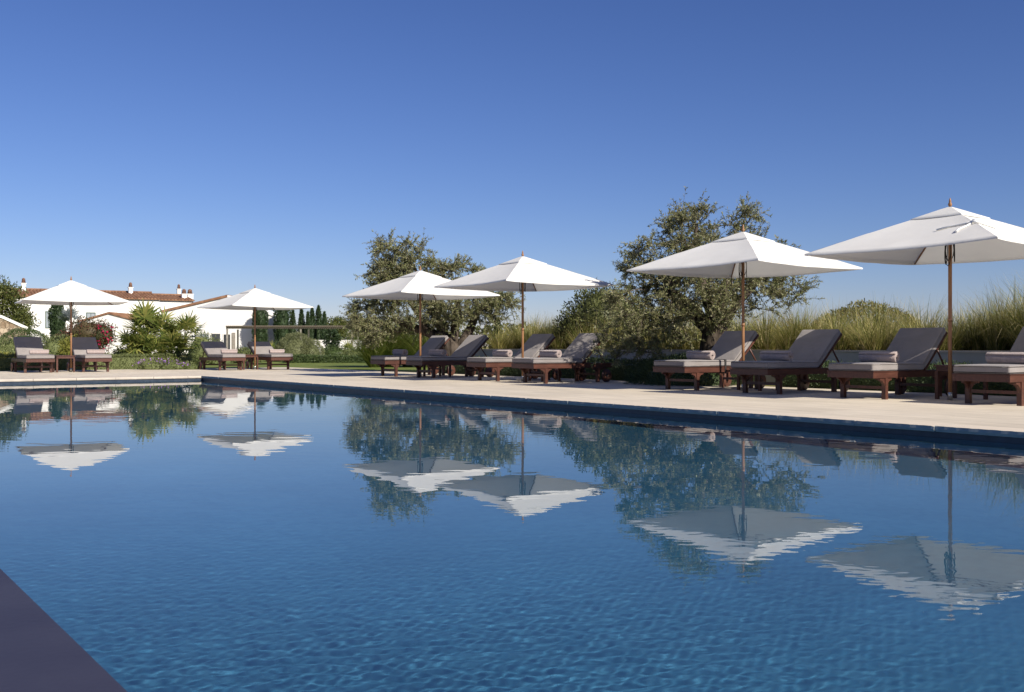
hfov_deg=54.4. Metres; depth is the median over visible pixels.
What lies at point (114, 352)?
shrub
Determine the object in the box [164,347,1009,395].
ground
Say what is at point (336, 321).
garden tree
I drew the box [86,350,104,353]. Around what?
rolled towel
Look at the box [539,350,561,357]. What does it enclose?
rolled towel
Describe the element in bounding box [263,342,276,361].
dwarf palm
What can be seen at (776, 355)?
rolled towel
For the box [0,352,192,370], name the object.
hedge
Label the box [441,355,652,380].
hedge
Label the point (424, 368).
side table
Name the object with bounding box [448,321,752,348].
distant woods
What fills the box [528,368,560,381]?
side table
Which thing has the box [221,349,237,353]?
rolled towel
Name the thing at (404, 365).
grass clump
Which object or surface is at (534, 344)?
sun lounger
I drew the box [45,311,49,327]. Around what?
window
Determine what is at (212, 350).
sun lounger
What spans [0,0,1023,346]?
sky
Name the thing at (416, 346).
grass clump
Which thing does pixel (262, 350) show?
sun lounger
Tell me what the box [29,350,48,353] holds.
rolled towel
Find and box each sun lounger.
[10,337,54,372]
[67,337,111,371]
[198,341,245,369]
[245,342,293,369]
[370,335,454,375]
[405,335,494,377]
[466,334,561,380]
[511,333,611,383]
[653,331,765,390]
[729,329,849,394]
[827,327,947,399]
[951,326,1023,405]
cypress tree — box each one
[48,305,66,338]
[251,310,268,341]
[272,310,290,346]
[287,310,297,338]
[297,309,304,336]
[304,311,311,337]
[309,306,317,339]
[315,305,322,339]
[319,311,328,339]
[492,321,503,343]
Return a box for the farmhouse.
[3,278,194,344]
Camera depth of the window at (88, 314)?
93.19 m
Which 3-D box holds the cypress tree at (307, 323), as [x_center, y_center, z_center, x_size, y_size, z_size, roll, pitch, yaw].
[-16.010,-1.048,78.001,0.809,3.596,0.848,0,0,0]
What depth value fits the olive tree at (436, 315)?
26.64 m
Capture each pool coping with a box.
[0,376,200,381]
[197,375,1023,437]
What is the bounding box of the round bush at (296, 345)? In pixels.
[274,332,324,361]
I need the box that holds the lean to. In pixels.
[79,312,162,353]
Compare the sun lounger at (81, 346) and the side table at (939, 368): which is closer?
the side table at (939, 368)
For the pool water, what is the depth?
4.00 m
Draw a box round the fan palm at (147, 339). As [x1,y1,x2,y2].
[107,300,206,359]
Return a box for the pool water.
[0,380,1023,691]
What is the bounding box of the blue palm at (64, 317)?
[56,305,81,332]
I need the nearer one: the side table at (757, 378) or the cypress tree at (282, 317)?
the side table at (757, 378)
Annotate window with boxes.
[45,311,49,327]
[86,312,95,317]
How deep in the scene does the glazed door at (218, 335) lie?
85.98 m
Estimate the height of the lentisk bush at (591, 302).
2.509 m
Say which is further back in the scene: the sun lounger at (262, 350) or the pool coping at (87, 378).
the sun lounger at (262, 350)
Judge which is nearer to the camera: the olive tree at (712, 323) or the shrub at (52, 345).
the olive tree at (712, 323)
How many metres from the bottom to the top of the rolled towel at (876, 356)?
0.149 m
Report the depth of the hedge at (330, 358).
43.20 m
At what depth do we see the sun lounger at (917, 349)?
13.72 m
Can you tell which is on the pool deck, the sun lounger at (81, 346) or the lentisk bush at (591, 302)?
the sun lounger at (81, 346)
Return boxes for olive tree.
[339,227,526,355]
[586,186,827,368]
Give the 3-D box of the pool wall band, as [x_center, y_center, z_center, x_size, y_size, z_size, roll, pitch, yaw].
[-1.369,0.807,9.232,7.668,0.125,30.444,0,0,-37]
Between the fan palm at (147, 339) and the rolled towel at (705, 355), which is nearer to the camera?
the rolled towel at (705, 355)
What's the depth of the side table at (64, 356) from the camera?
27.14 m
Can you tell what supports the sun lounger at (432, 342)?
on the pool deck
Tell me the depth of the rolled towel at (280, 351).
30.30 m
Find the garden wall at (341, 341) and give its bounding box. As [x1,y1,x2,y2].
[307,340,360,350]
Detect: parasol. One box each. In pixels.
[14,277,129,371]
[197,285,313,368]
[342,266,499,376]
[434,251,613,380]
[627,225,862,390]
[805,198,1023,399]
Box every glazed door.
[210,333,220,341]
[222,333,230,348]
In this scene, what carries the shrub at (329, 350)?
on the lawn at (356, 366)
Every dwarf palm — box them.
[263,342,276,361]
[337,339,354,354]
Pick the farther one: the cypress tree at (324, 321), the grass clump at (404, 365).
the cypress tree at (324, 321)
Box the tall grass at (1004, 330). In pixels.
[474,271,1023,350]
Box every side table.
[52,355,75,371]
[237,355,257,369]
[423,365,450,376]
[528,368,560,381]
[737,374,775,390]
[933,365,987,399]
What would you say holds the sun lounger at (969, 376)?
on the pool deck
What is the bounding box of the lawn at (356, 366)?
[191,360,438,371]
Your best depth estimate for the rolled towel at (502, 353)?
20.37 m
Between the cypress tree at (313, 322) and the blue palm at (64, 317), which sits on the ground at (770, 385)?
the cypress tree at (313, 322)
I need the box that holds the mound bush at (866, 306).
[810,298,917,345]
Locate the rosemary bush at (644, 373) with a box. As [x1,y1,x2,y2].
[623,352,741,385]
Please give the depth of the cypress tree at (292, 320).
78.91 m
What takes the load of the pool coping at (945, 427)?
on the pool deck
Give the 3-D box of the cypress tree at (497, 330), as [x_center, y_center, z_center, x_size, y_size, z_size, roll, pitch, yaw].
[-0.585,-0.232,40.017,0.651,1.965,0.623,0,0,0]
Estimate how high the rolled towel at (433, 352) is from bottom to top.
0.149 m
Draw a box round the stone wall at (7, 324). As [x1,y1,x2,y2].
[0,315,27,342]
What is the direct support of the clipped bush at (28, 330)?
on the lawn at (356, 366)
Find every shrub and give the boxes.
[0,335,14,353]
[42,332,72,354]
[56,333,77,354]
[112,346,129,356]
[183,330,222,363]
[231,346,261,363]
[320,344,347,357]
[340,346,361,357]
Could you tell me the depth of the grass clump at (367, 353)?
33.60 m
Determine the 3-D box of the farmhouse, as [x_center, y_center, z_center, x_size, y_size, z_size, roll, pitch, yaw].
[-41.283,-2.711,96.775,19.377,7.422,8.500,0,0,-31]
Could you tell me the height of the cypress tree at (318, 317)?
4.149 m
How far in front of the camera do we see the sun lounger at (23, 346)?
27.27 m
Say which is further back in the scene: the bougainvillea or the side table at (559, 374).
the bougainvillea
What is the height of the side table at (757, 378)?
0.455 m
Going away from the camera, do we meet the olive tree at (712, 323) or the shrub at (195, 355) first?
the olive tree at (712, 323)
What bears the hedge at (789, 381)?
on the ground at (770, 385)
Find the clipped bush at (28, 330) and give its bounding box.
[0,327,49,344]
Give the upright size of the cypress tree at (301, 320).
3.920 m
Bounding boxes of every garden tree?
[0,275,41,335]
[11,305,33,333]
[322,323,342,348]
[326,316,349,339]
[342,319,356,339]
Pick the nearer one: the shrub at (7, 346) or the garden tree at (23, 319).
the shrub at (7, 346)
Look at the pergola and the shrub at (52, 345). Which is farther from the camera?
the pergola
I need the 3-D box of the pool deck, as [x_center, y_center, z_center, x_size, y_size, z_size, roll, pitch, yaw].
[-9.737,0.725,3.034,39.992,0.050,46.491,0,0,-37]
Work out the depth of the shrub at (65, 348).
34.16 m
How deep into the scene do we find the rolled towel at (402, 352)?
23.53 m
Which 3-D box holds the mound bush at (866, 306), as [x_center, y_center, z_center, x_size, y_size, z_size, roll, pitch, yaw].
[8.509,-0.198,24.011,3.486,1.950,3.028,0,0,0]
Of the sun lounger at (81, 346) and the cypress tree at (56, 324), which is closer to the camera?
the sun lounger at (81, 346)
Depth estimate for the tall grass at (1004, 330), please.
18.46 m
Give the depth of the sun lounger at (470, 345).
22.50 m
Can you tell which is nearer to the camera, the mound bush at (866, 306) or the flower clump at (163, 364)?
the mound bush at (866, 306)
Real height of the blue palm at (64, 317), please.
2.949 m
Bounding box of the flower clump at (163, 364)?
[129,356,202,369]
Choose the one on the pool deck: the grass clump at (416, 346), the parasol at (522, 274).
the parasol at (522, 274)
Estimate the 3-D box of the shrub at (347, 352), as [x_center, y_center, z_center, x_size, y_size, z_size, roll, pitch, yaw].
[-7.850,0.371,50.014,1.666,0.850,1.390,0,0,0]
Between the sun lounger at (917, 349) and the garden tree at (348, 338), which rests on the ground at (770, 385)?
the garden tree at (348, 338)
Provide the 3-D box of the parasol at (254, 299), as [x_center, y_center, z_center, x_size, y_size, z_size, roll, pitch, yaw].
[-7.850,-0.600,30.400,2.600,2.600,2.600,0,0,-40]
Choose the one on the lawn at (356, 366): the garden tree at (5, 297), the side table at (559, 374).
the garden tree at (5, 297)
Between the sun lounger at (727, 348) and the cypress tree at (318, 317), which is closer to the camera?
the sun lounger at (727, 348)
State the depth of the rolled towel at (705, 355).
16.19 m
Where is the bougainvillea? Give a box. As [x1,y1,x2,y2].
[47,316,117,352]
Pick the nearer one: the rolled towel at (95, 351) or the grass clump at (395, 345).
the rolled towel at (95, 351)
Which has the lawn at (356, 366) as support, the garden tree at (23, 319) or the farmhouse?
the garden tree at (23, 319)
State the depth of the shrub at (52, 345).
37.70 m
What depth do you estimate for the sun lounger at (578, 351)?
19.45 m
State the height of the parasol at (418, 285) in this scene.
2.548 m
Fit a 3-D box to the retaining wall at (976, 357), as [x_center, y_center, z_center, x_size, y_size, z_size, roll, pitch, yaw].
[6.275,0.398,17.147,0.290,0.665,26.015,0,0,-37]
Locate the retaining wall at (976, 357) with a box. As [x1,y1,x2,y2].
[473,349,1009,385]
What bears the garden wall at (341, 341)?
on the ground at (770, 385)
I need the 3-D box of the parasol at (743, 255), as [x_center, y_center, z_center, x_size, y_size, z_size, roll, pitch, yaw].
[3.668,-0.620,15.800,2.600,2.640,2.600,0,0,-38]
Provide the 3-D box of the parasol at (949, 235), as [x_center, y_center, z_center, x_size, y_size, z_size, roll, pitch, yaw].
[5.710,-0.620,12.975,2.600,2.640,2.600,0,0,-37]
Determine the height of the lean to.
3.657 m
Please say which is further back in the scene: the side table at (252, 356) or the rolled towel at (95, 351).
the side table at (252, 356)
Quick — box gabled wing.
[162,295,275,353]
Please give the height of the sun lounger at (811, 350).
0.974 m
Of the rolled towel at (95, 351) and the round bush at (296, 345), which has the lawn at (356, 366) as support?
the round bush at (296, 345)
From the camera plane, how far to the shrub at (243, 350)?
41.78 m
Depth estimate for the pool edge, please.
2.25 m
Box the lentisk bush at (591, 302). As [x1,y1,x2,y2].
[551,278,648,348]
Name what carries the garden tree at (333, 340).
on the lawn at (356, 366)
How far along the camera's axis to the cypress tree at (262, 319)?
84.21 m
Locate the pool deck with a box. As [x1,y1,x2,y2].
[0,367,1023,427]
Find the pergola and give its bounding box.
[226,326,358,349]
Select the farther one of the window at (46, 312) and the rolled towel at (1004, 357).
the window at (46, 312)
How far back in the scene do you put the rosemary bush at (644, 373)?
17.99 m
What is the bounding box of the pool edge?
[0,569,126,691]
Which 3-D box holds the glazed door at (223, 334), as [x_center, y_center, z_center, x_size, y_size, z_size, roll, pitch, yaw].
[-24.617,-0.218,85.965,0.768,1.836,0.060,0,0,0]
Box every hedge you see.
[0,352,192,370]
[281,354,363,362]
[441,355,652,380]
[782,359,1016,395]
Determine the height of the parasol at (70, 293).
2.640 m
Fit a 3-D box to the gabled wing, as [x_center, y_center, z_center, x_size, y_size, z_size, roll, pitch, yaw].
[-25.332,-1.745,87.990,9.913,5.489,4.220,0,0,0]
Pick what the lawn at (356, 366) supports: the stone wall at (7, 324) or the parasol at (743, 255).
the stone wall at (7, 324)
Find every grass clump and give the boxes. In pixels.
[331,302,400,366]
[338,302,416,366]
[380,308,427,366]
[391,316,459,366]
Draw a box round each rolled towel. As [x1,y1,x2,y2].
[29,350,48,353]
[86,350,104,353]
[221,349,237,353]
[269,349,284,353]
[392,349,407,355]
[428,349,446,355]
[492,350,512,356]
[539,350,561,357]
[686,351,714,359]
[760,351,793,360]
[858,351,899,362]
[985,352,1023,363]
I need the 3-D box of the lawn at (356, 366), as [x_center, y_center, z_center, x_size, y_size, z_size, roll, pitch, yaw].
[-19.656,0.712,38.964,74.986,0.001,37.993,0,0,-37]
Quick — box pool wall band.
[0,378,1023,443]

